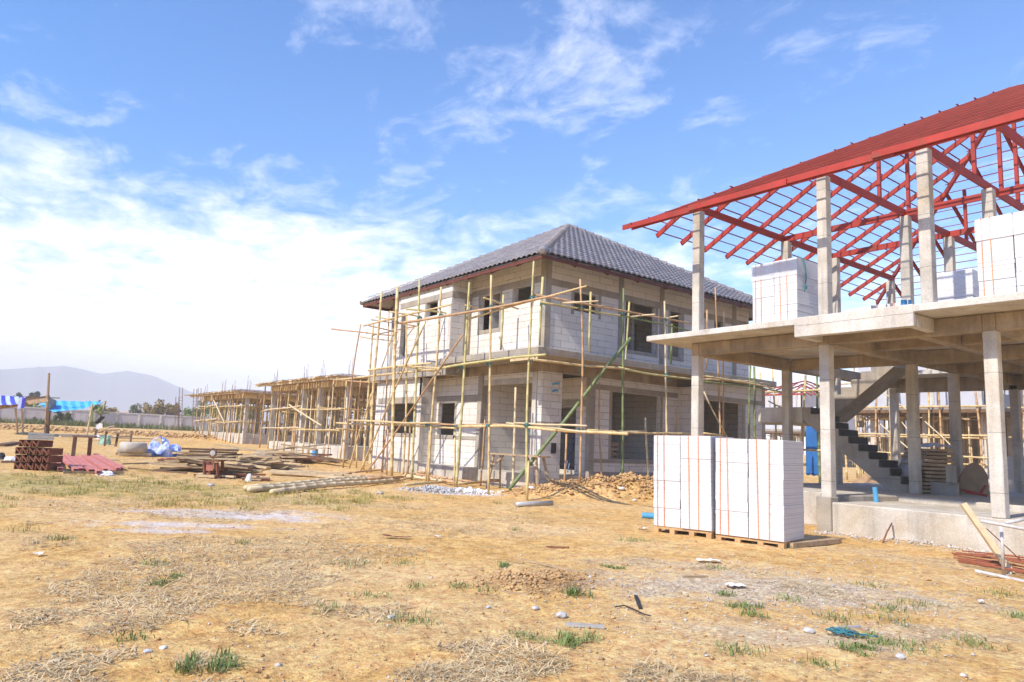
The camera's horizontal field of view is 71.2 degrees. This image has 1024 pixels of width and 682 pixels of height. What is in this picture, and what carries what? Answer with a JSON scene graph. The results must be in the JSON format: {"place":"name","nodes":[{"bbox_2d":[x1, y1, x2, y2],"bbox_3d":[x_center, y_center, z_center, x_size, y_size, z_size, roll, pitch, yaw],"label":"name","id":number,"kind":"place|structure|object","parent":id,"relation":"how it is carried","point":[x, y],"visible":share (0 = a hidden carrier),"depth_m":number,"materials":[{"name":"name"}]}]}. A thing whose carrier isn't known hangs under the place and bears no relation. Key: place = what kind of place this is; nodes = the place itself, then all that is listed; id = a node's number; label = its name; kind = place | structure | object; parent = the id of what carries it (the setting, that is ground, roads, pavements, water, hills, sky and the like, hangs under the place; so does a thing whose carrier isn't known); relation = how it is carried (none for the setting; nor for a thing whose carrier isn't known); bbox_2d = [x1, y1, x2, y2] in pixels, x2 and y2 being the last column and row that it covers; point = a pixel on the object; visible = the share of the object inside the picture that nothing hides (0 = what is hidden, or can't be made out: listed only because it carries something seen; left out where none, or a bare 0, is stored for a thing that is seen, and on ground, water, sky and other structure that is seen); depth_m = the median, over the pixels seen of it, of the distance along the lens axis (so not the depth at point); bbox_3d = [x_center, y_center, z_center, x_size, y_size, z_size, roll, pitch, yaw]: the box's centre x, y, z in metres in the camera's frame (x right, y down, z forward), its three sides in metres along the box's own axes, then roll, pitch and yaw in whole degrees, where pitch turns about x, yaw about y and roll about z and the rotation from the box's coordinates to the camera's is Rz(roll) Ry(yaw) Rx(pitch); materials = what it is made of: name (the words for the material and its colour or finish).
{"place":"outdoors","nodes":[
{"label":"outdoors","id":0,"kind":"place"},
{"bbox_2d":[0,365,364,434],"bbox_3d":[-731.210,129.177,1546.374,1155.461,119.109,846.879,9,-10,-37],"label":"hills","id":1,"kind":"structure","parent":0,"point":[121,391],"depth_m":1390.38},
{"bbox_2d":[0,423,1023,681],"bbox_3d":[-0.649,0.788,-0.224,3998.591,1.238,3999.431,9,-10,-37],"label":"ground","id":2,"kind":"structure","parent":0,"point":[20,583],"depth_m":6.96,"materials":[{"name":"soil"}]},
{"bbox_2d":[14,391,40,406],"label":"tree","id":3,"kind":"object","parent":2,"relation":"on","point":[34,394],"visible":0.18,"depth_m":151.19,"materials":[{"name":"green plant"}]},
{"bbox_2d":[0,373,59,433],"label":"tarp shelter","id":4,"kind":"object","parent":2,"relation":"on","point":[12,401],"visible":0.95,"depth_m":37.60,"materials":[{"name":"blue plastic tarp"},{"name":"weathered plank"},{"name":"dark timber"}]},
{"bbox_2d":[13,433,62,470],"bbox_3d":[-12.229,2.856,18.497,0.876,0.917,0.650,2,-8,0],"label":"steel form stack","id":5,"kind":"object","parent":2,"relation":"on","point":[42,458],"visible":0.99,"depth_m":18.28,"materials":[{"name":"metal"}]},
{"bbox_2d":[50,411,72,422],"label":"bush","id":6,"kind":"object","parent":2,"relation":"on","point":[63,416],"visible":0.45,"depth_m":80.06,"materials":[{"name":"green plant"}]},
{"bbox_2d":[58,455,78,470],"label":"steel beam","id":7,"kind":"structure","parent":2,"relation":"on","point":[70,465],"depth_m":19.32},
{"bbox_2d":[39,401,106,434],"bbox_3d":[-24.029,4.157,38.843,3.240,2.005,2.926,9,-10,-37],"label":"tarp canopy","id":8,"kind":"object","parent":2,"relation":"on","point":[66,405],"visible":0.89,"depth_m":38.57,"materials":[{"name":"blue plastic"}]},
{"bbox_2d":[64,454,83,470],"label":"steel beam","id":9,"kind":"structure","parent":2,"relation":"on","point":[73,461],"depth_m":19.96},
{"bbox_2d":[71,435,96,455],"bbox_3d":[-13.696,3.442,22.899,0.742,0.826,0.403,3,-8,-7],"label":"trestle frame","id":10,"kind":"object","parent":2,"relation":"on","point":[74,443],"visible":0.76,"depth_m":22.80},
{"bbox_2d":[75,455,101,473],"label":"steel beam","id":11,"kind":"structure","parent":2,"relation":"on","point":[95,468],"depth_m":19.58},
{"bbox_2d":[63,471,122,473],"bbox_3d":[-10.652,3.348,18.209,1.352,0.070,0.060,10,-11,-42],"label":"timber bearer","id":12,"kind":"object","parent":2,"relation":"on","point":[83,472],"visible":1,"depth_m":18.04,"materials":[{"name":"brown wood"}]},
{"bbox_2d":[71,456,93,470],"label":"steel beam","id":13,"kind":"structure","parent":12,"relation":"on","point":[85,466],"depth_m":19.46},
{"bbox_2d":[93,453,124,468],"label":"steel beam","id":14,"kind":"structure","parent":12,"relation":"on","point":[107,459],"depth_m":21.30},
{"bbox_2d":[81,454,106,470],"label":"steel beam","id":15,"kind":"structure","parent":2,"relation":"on","point":[94,462],"depth_m":20.35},
{"bbox_2d":[98,435,110,444],"bbox_3d":[-18.318,4.466,32.184,0.509,0.485,0.464,9,-10,-37],"label":"cloth heap","id":16,"kind":"object","parent":2,"relation":"on","point":[101,441],"visible":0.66,"depth_m":32.07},
{"bbox_2d":[90,455,120,470],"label":"steel beam","id":17,"kind":"structure","parent":2,"relation":"on","point":[111,465],"depth_m":20.48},
{"bbox_2d":[0,423,219,439],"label":"soil clods","id":18,"kind":"object","parent":2,"relation":"on","point":[101,430],"visible":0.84,"depth_m":44.09,"materials":[{"name":"soil"}]},
{"bbox_2d":[103,426,132,446],"bbox_3d":[-17.280,4.238,31.374,1.253,1.008,0.647,4,-8,-14],"label":"scrap table","id":19,"kind":"object","parent":2,"relation":"on","point":[117,437],"visible":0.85,"depth_m":31.31,"materials":[{"name":"brown wood"}]},
{"bbox_2d":[115,442,151,455],"bbox_3d":[-13.620,3.883,25.751,1.052,0.479,0.997,9,-10,-37],"label":"mortar tub","id":20,"kind":"object","parent":2,"relation":"on","point":[132,448],"visible":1,"depth_m":25.39,"materials":[{"name":"grey plastic"}]},
{"bbox_2d":[0,407,268,432],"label":"boundary wall","id":21,"kind":"structure","parent":2,"relation":"on","point":[81,415],"depth_m":94.22,"materials":[{"name":"concrete"}]},
{"bbox_2d":[128,403,152,413],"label":"tree","id":22,"kind":"object","parent":2,"relation":"on","point":[134,409],"visible":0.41,"depth_m":121.12,"materials":[{"name":"green plant"}]},
{"bbox_2d":[0,416,296,434],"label":"weeds","id":23,"kind":"object","parent":2,"relation":"on","point":[82,423],"visible":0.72,"depth_m":73.41,"materials":[{"name":"green plant"}]},
{"bbox_2d":[140,399,177,414],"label":"tree","id":24,"kind":"object","parent":2,"relation":"on","point":[159,408],"visible":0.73,"depth_m":116.81,"materials":[{"name":"green plant"}]},
{"bbox_2d":[148,436,172,456],"bbox_3d":[-13.072,3.937,26.558,0.960,0.805,0.962,9,-10,-37],"label":"tarp heap","id":25,"kind":"object","parent":2,"relation":"on","point":[156,449],"visible":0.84,"depth_m":26.25,"materials":[{"name":"plastic"}]},
{"bbox_2d":[140,572,184,586],"bbox_3d":[-3.120,2.173,6.550,0.278,0.066,0.538,1,-8,12],"label":"grass tuft","id":26,"kind":"object","parent":2,"relation":"on","point":[172,577],"visible":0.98,"depth_m":6.47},
{"bbox_2d":[179,407,198,416],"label":"tree","id":27,"kind":"object","parent":2,"relation":"on","point":[187,412],"visible":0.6,"depth_m":114.73,"materials":[{"name":"green plant"}]},
{"bbox_2d":[196,474,215,477],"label":"plank","id":28,"kind":"object","parent":2,"relation":"on","point":[206,475],"visible":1,"depth_m":18.66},
{"bbox_2d":[202,448,224,477],"bbox_3d":[-7.907,3.242,18.999,0.465,0.798,0.500,3,-8,0],"label":"saw table","id":29,"kind":"object","parent":28,"relation":"on","point":[209,466],"visible":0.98,"depth_m":18.80,"materials":[{"name":"wood"}]},
{"bbox_2d":[167,645,247,675],"bbox_3d":[-1.793,1.870,4.238,0.528,0.116,0.428,9,-10,-37],"label":"grass tuft","id":30,"kind":"object","parent":2,"relation":"on","point":[188,666],"visible":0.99,"depth_m":4.19,"materials":[{"name":"plant"}]},
{"bbox_2d":[197,401,227,417],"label":"tree","id":31,"kind":"object","parent":2,"relation":"on","point":[206,411],"visible":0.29,"depth_m":116.01,"materials":[{"name":"green plant"}]},
{"bbox_2d":[185,461,253,471],"bbox_3d":[-8.531,3.651,20.863,1.889,0.256,0.239,6,-9,-25],"label":"plank","id":32,"kind":"object","parent":2,"relation":"on","point":[230,468],"visible":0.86,"depth_m":20.96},
{"bbox_2d":[187,460,247,468],"bbox_3d":[-8.520,3.591,20.732,1.643,0.196,0.223,5,-8,-17],"label":"plank","id":33,"kind":"object","parent":32,"relation":"on","point":[219,465],"visible":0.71,"depth_m":20.70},
{"bbox_2d":[177,456,232,465],"bbox_3d":[-8.732,3.491,20.626,1.745,0.305,0.087,6,-9,-26],"label":"plank","id":34,"kind":"object","parent":33,"relation":"on","point":[198,459],"visible":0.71,"depth_m":20.42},
{"bbox_2d":[183,457,239,459],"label":"plank","id":35,"kind":"object","parent":34,"relation":"on","point":[214,458],"visible":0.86,"depth_m":20.70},
{"bbox_2d":[0,469,455,532],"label":"dry grass","id":36,"kind":"structure","parent":2,"relation":"on","point":[360,501],"depth_m":15.24,"materials":[{"name":"plant"}]},
{"bbox_2d":[247,460,281,463],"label":"plank","id":37,"kind":"object","parent":2,"relation":"on","point":[265,462],"visible":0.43,"depth_m":22.59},
{"bbox_2d":[224,461,270,468],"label":"plank","id":38,"kind":"object","parent":37,"relation":"on","point":[253,465],"visible":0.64,"depth_m":22.36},
{"bbox_2d":[236,459,301,464],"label":"plank","id":39,"kind":"object","parent":38,"relation":"on","point":[271,462],"visible":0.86,"depth_m":22.66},
{"bbox_2d":[238,457,280,462],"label":"plank","id":40,"kind":"object","parent":39,"relation":"on","point":[262,459],"visible":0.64,"depth_m":22.70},
{"bbox_2d":[228,450,302,456],"bbox_3d":[-8.008,3.544,22.491,2.723,0.356,0.099,5,-8,-15],"label":"plank","id":41,"kind":"object","parent":40,"relation":"on","point":[268,452],"visible":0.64,"depth_m":22.54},
{"bbox_2d":[214,444,296,456],"bbox_3d":[-8.104,3.457,22.654,2.528,0.305,0.124,4,-8,-11],"label":"plank","id":42,"kind":"object","parent":41,"relation":"on","point":[254,449],"visible":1,"depth_m":22.58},
{"bbox_2d":[184,375,368,443],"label":"formwork house","id":43,"kind":"structure","parent":2,"relation":"on","point":[244,399],"depth_m":44.45,"materials":[{"name":"concrete"}]},
{"bbox_2d":[268,471,334,475],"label":"plank","id":44,"kind":"object","parent":2,"relation":"on","point":[287,473],"visible":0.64,"depth_m":21.10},
{"bbox_2d":[243,475,374,490],"bbox_3d":[-5.093,3.695,18.764,0.173,0.225,5.543,0,-9,20],"label":"bamboo log","id":45,"kind":"object","parent":2,"relation":"on","point":[295,482],"visible":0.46,"depth_m":18.22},
{"bbox_2d":[247,477,379,491],"bbox_3d":[-4.800,3.685,18.537,0.162,0.222,5.771,-1,-9,21],"label":"bamboo log","id":46,"kind":"object","parent":2,"relation":"on","point":[260,488],"visible":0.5,"depth_m":17.17,"materials":[{"name":"wood"}]},
{"bbox_2d":[255,360,410,460],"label":"formwork house","id":47,"kind":"structure","parent":2,"relation":"on","point":[320,387],"depth_m":33.78,"materials":[{"name":"concrete"}]},
{"bbox_2d":[269,478,399,494],"bbox_3d":[-4.327,3.702,18.361,0.172,0.225,5.508,-1,-9,22],"label":"bamboo log","id":48,"kind":"object","parent":2,"relation":"on","point":[314,486],"visible":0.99,"depth_m":17.81,"materials":[{"name":"wood"}]},
{"bbox_2d":[367,476,403,479],"bbox_3d":[-3.604,3.913,20.458,0.102,0.104,1.297,-4,-10,38],"label":"bamboo pole","id":49,"kind":"object","parent":48,"relation":"on","point":[379,477],"visible":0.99,"depth_m":20.36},
{"bbox_2d":[405,481,445,485],"bbox_3d":[-2.332,3.869,19.454,0.093,0.093,1.928,-2,-9,27],"label":"bamboo pole","id":50,"kind":"object","parent":2,"relation":"on","point":[421,483],"visible":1,"depth_m":19.30,"materials":[{"name":"wood"}]},
{"bbox_2d":[395,485,474,494],"bbox_3d":[-2.035,3.907,18.822,1.900,0.238,2.090,-5,-11,42],"label":"rubble","id":51,"kind":"object","parent":2,"relation":"on","point":[441,489],"visible":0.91,"depth_m":18.59,"materials":[{"name":"gravel"}]},
{"bbox_2d":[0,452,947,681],"bbox_3d":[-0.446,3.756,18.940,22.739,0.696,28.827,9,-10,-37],"label":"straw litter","id":52,"kind":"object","parent":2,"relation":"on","point":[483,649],"visible":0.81,"depth_m":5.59,"materials":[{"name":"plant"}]},
{"bbox_2d":[454,487,502,494],"bbox_3d":[-1.190,3.990,19.090,2.160,0.209,1.702,9,-10,-37],"label":"rubble","id":53,"kind":"object","parent":2,"relation":"on","point":[470,490],"visible":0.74,"depth_m":18.91,"materials":[{"name":"gravel"}]},
{"bbox_2d":[3,474,982,681],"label":"pebbles","id":54,"kind":"object","parent":2,"relation":"on","point":[278,664],"visible":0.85,"depth_m":5.87,"materials":[{"name":"stone"}]},
{"bbox_2d":[7,462,983,681],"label":"soil crumbs","id":55,"kind":"object","parent":2,"relation":"on","point":[385,659],"visible":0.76,"depth_m":5.77,"materials":[{"name":"soil"}]},
{"bbox_2d":[486,453,550,487],"bbox_3d":[0.185,3.709,19.951,0.562,1.076,2.409,9,-10,-37],"label":"sawhorse","id":56,"kind":"object","parent":2,"relation":"on","point":[493,463],"visible":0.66,"depth_m":19.84,"materials":[{"name":"brown wood"}]},
{"bbox_2d":[43,489,1023,670],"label":"grass","id":57,"kind":"structure","parent":2,"relation":"on","point":[131,634],"depth_m":6.19,"materials":[{"name":"plant"}]},
{"bbox_2d":[515,501,553,506],"bbox_3d":[0.505,3.639,15.986,1.084,0.119,0.110,9,-10,-40],"label":"pipe","id":58,"kind":"object","parent":2,"relation":"on","point":[534,503],"visible":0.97,"depth_m":15.92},
{"bbox_2d":[447,561,646,600],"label":"soil crumbs","id":59,"kind":"object","parent":2,"relation":"on","point":[533,577],"visible":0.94,"depth_m":7.08,"materials":[{"name":"soil"}]},
{"bbox_2d":[514,557,579,572],"bbox_3d":[0.378,2.549,8.145,0.030,0.036,1.129,8,-10,-36],"label":"lath","id":60,"kind":"object","parent":2,"relation":"on","point":[547,565],"visible":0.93,"depth_m":8.12,"materials":[{"name":"brown wood"}]},
{"bbox_2d":[330,261,781,500],"bbox_3d":[1.912,1.759,25.357,12.584,6.731,16.323,9,-10,-37],"label":"bamboo scaffold","id":61,"kind":"object","parent":2,"relation":"on","point":[526,425],"visible":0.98,"depth_m":21.30,"materials":[{"name":"wood"}]},
{"bbox_2d":[359,224,776,487],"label":"block house","id":62,"kind":"structure","parent":2,"relation":"on","point":[566,257],"depth_m":23.36,"materials":[{"name":"concrete"}]},
{"bbox_2d":[566,433,575,471],"bbox_3d":[1.817,3.431,22.108,0.096,1.229,1.040,0,-9,20],"label":"ladder","id":63,"kind":"object","parent":62,"relation":"on","point":[571,444],"visible":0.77,"depth_m":22.08,"materials":[{"name":"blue metal"}]},
{"bbox_2d":[608,391,611,458],"bbox_3d":[2.975,2.579,21.993,0.117,2.070,0.150,9,-10,-37],"label":"window frame","id":64,"kind":"structure","parent":62,"relation":"in","point":[610,400],"depth_m":21.94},
{"bbox_2d":[611,443,617,458],"bbox_3d":[3.036,3.646,22.622,0.800,0.880,0.110,9,-10,-37],"label":"wooden pallet","id":65,"kind":"object","parent":62,"relation":"on","point":[615,450],"visible":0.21,"depth_m":22.76,"materials":[{"name":"brown wood"}]},
{"bbox_2d":[660,397,662,435],"bbox_3d":[4.833,2.858,23.391,0.118,2.070,0.150,9,-10,-37],"label":"window frame","id":66,"kind":"structure","parent":62,"relation":"in","point":[661,399],"depth_m":23.39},
{"bbox_2d":[507,337,631,490],"bbox_3d":[1.600,1.982,19.636,3.455,4.473,0.143,4,-8,-10],"label":"bamboo pole","id":67,"kind":"object","parent":2,"relation":"on","point":[553,434],"visible":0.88,"depth_m":19.60,"materials":[{"name":"wood"}]},
{"bbox_2d":[489,471,653,501],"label":"soil clods","id":68,"kind":"object","parent":2,"relation":"on","point":[560,483],"visible":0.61,"depth_m":18.80,"materials":[{"name":"soil"}]},
{"bbox_2d":[537,627,606,647],"bbox_3d":[0.427,2.120,5.158,0.564,0.090,0.413,9,-10,-37],"label":"grass tuft","id":69,"kind":"object","parent":2,"relation":"on","point":[564,640],"visible":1,"depth_m":5.12,"materials":[{"name":"plant"}]},
{"bbox_2d":[560,581,594,598],"bbox_3d":[0.631,2.296,6.642,0.478,0.149,0.368,0,-8,18],"label":"grass tuft","id":70,"kind":"object","parent":2,"relation":"on","point":[571,591],"visible":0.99,"depth_m":6.63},
{"bbox_2d":[565,622,603,628],"bbox_3d":[0.564,2.205,5.542,0.300,0.026,0.030,2,-8,7],"label":"lath","id":71,"kind":"object","parent":2,"relation":"on","point":[585,625],"visible":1,"depth_m":5.53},
{"bbox_2d":[653,435,730,538],"bbox_3d":[3.069,2.425,12.074,1.064,1.628,0.869,-6,-12,42],"label":"block pallet","id":72,"kind":"object","parent":2,"relation":"on","point":[684,500],"visible":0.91,"depth_m":11.73,"materials":[{"name":"white concrete"}]},
{"bbox_2d":[724,597,769,618],"bbox_3d":[2.067,2.352,6.337,0.414,0.092,0.455,1,-8,14],"label":"grass tuft","id":73,"kind":"object","parent":2,"relation":"on","point":[742,605],"visible":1,"depth_m":6.39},
{"bbox_2d":[715,438,803,548],"bbox_3d":[3.928,2.382,11.354,1.094,1.628,0.875,-5,-11,41],"label":"block pallet","id":74,"kind":"object","parent":2,"relation":"on","point":[759,497],"visible":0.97,"depth_m":11.02,"materials":[{"name":"white concrete"}]},
{"bbox_2d":[749,365,820,482],"bbox_3d":[10.576,3.243,30.506,0.419,5.418,6.103,9,-10,-37],"label":"scaffold","id":75,"kind":"object","parent":2,"relation":"on","point":[817,390],"visible":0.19,"depth_m":28.92,"materials":[{"name":"beige wood"}]},
{"bbox_2d":[806,426,817,475],"bbox_3d":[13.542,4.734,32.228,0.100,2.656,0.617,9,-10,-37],"label":"portable toilet","id":76,"kind":"object","parent":2,"relation":"on","point":[811,456],"visible":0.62,"depth_m":32.22,"materials":[{"name":"plastic"}]},
{"bbox_2d":[765,380,860,466],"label":"house","id":77,"kind":"structure","parent":2,"relation":"on","point":[798,402],"depth_m":64.36,"materials":[{"name":"concrete"}]},
{"bbox_2d":[786,538,841,547],"bbox_3d":[4.723,3.158,11.200,1.503,0.080,0.160,9,-10,-39],"label":"plank","id":78,"kind":"object","parent":2,"relation":"on","point":[812,542],"visible":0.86,"depth_m":11.12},
{"bbox_2d":[622,84,1023,555],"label":"concrete frame house","id":79,"kind":"structure","parent":2,"relation":"on","point":[957,346],"depth_m":15.09,"materials":[{"name":"concrete"}]},
{"bbox_2d":[752,257,817,323],"bbox_3d":[5.873,-0.906,15.362,0.896,1.508,1.077,9,-10,-37],"label":"block pallet","id":80,"kind":"object","parent":79,"relation":"on","point":[779,293],"visible":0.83,"depth_m":15.04,"materials":[{"name":"white"}]},
{"bbox_2d":[871,302,900,308],"bbox_3d":[8.324,-0.392,15.559,0.730,0.758,0.664,9,-10,-37],"label":"block pallet","id":81,"kind":"object","parent":79,"relation":"on","point":[885,305],"visible":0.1,"depth_m":15.42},
{"bbox_2d":[898,443,957,493],"bbox_3d":[9.496,2.902,16.417,0.931,1.146,0.950,2,-8,0],"label":"timber stack","id":82,"kind":"object","parent":79,"relation":"on","point":[934,470],"visible":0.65,"depth_m":16.05,"materials":[{"name":"brown wood"}]},
{"bbox_2d":[937,269,978,301],"bbox_3d":[8.781,-0.776,14.017,0.533,1.128,0.672,9,-10,-37],"label":"block pallet","id":83,"kind":"object","parent":79,"relation":"on","point":[959,284],"visible":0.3,"depth_m":13.85,"materials":[{"name":"white"}]},
{"bbox_2d":[959,463,988,494],"bbox_3d":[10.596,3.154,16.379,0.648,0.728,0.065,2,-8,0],"label":"wheelbarrow","id":84,"kind":"object","parent":79,"relation":"on","point":[973,477],"visible":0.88,"depth_m":16.36,"materials":[{"name":"metal"}]},
{"bbox_2d":[975,210,1023,296],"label":"block pallet","id":85,"kind":"object","parent":79,"relation":"on","point":[1000,249],"visible":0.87,"depth_m":11.47,"materials":[{"name":"white"}]},
{"bbox_2d":[825,627,877,637],"bbox_3d":[2.675,2.305,5.636,0.373,0.043,0.182,-2,-9,29],"label":"rope tangle","id":86,"kind":"object","parent":2,"relation":"on","point":[844,631],"visible":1,"depth_m":5.65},
{"bbox_2d":[828,638,890,657],"bbox_3d":[2.521,2.231,5.234,0.383,0.069,0.422,-5,-11,43],"label":"grass tuft","id":87,"kind":"object","parent":2,"relation":"on","point":[855,645],"visible":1,"depth_m":5.22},
{"bbox_2d":[852,472,877,482],"bbox_3d":[11.957,4.927,24.170,2.613,1.049,2.594,9,-10,-37],"label":"sand heap","id":88,"kind":"object","parent":2,"relation":"on","point":[865,477],"visible":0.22,"depth_m":23.96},
{"bbox_2d":[838,624,897,647],"bbox_3d":[2.817,2.314,5.629,0.299,0.072,0.549,2,-8,5],"label":"grass tuft","id":89,"kind":"object","parent":2,"relation":"on","point":[876,641],"visible":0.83,"depth_m":5.61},
{"bbox_2d":[853,415,906,465],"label":"house","id":90,"kind":"structure","parent":2,"relation":"on","point":[881,431],"depth_m":70.35,"materials":[{"name":"concrete"}]},
{"bbox_2d":[841,368,987,479],"bbox_3d":[19.424,3.612,35.306,0.416,6.793,7.402,9,-10,-37],"label":"scaffold","id":91,"kind":"object","parent":2,"relation":"on","point":[980,435],"visible":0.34,"depth_m":34.37,"materials":[{"name":"beige wood"}]},
{"bbox_2d":[812,530,1022,557],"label":"pebbles","id":92,"kind":"object","parent":2,"relation":"on","point":[926,542],"visible":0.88,"depth_m":11.87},
{"bbox_2d":[844,366,1022,477],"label":"house","id":93,"kind":"structure","parent":2,"relation":"on","point":[970,444],"depth_m":35.99,"materials":[{"name":"concrete"}]},
{"bbox_2d":[960,502,1013,573],"bbox_3d":[6.275,2.599,9.449,0.088,0.880,0.593,10,-11,-41],"label":"plank","id":94,"kind":"object","parent":2,"relation":"on","point":[982,531],"visible":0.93,"depth_m":9.46,"materials":[{"name":"brown wood"}]},
{"bbox_2d":[952,550,1023,573],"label":"rebar bundle","id":95,"kind":"object","parent":2,"relation":"on","point":[981,562],"visible":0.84,"depth_m":9.75,"materials":[{"name":"metal"}]},
{"bbox_2d":[975,518,1023,581],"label":"steel trestle","id":96,"kind":"object","parent":2,"relation":"on","point":[1004,575],"visible":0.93,"depth_m":9.06,"materials":[{"name":"metal"}]},
{"bbox_2d":[988,457,1014,491],"bbox_3d":[16.011,3.981,19.884,0.929,1.358,4.567,9,-10,-37],"label":"block pallet","id":97,"kind":"object","parent":2,"relation":"on","point":[1010,474],"visible":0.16,"depth_m":20.99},
{"bbox_2d":[1007,390,1023,450],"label":"scaffold","id":98,"kind":"object","parent":2,"relation":"on","point":[1022,421],"visible":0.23,"depth_m":31.43,"materials":[{"name":"brown wood"}]},
{"bbox_2d":[0,0,1023,454],"label":"sky","id":99,"kind":"structure","parent":0,"point":[194,194],"materials":[{"name":"blue"}]},
{"bbox_2d":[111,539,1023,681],"bbox_3d":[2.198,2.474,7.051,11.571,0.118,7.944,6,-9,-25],"label":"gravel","id":100,"kind":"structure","parent":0,"point":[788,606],"depth_m":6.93,"materials":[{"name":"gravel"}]},
{"bbox_2d":[961,485,986,496],"bbox_3d":[9.974,3.218,15.402,0.526,0.245,0.163,1,-8,8],"label":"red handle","id":101,"kind":"object","parent":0,"point":[980,493],"visible":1,"depth_m":15.38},
{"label":"plank","id":102,"kind":"object","parent":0,"visible":0},
{"bbox_2d":[177,454,242,455],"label":"plank","id":103,"kind":"object","parent":102,"relation":"on","point":[208,455],"visible":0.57,"depth_m":21.31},
{"bbox_2d":[189,450,236,453],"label":"plank","id":104,"kind":"object","parent":103,"relation":"on","point":[197,451],"visible":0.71,"depth_m":21.40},
{"bbox_2d":[181,448,238,451],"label":"plank","id":105,"kind":"object","parent":104,"relation":"on","point":[209,449],"visible":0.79,"depth_m":20.88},
{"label":"plank","id":106,"kind":"object","parent":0,"visible":0},
{"bbox_2d":[180,461,251,466],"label":"plank","id":107,"kind":"object","parent":106,"relation":"on","point":[229,464],"visible":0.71,"depth_m":21.16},
{"bbox_2d":[153,454,221,462],"bbox_3d":[-9.406,3.422,20.720,1.867,0.341,0.144,4,-8,-13],"label":"plank","id":108,"kind":"object","parent":107,"relation":"on","point":[182,459],"visible":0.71,"depth_m":20.59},
{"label":"bamboo pole","id":109,"kind":"object","parent":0,"visible":0},
{"bbox_2d":[404,471,470,481],"bbox_3d":[-2.374,4.236,22.331,3.140,0.149,0.097,-5,-11,41],"label":"bamboo pole","id":110,"kind":"object","parent":109,"relation":"on","point":[442,477],"visible":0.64,"depth_m":22.12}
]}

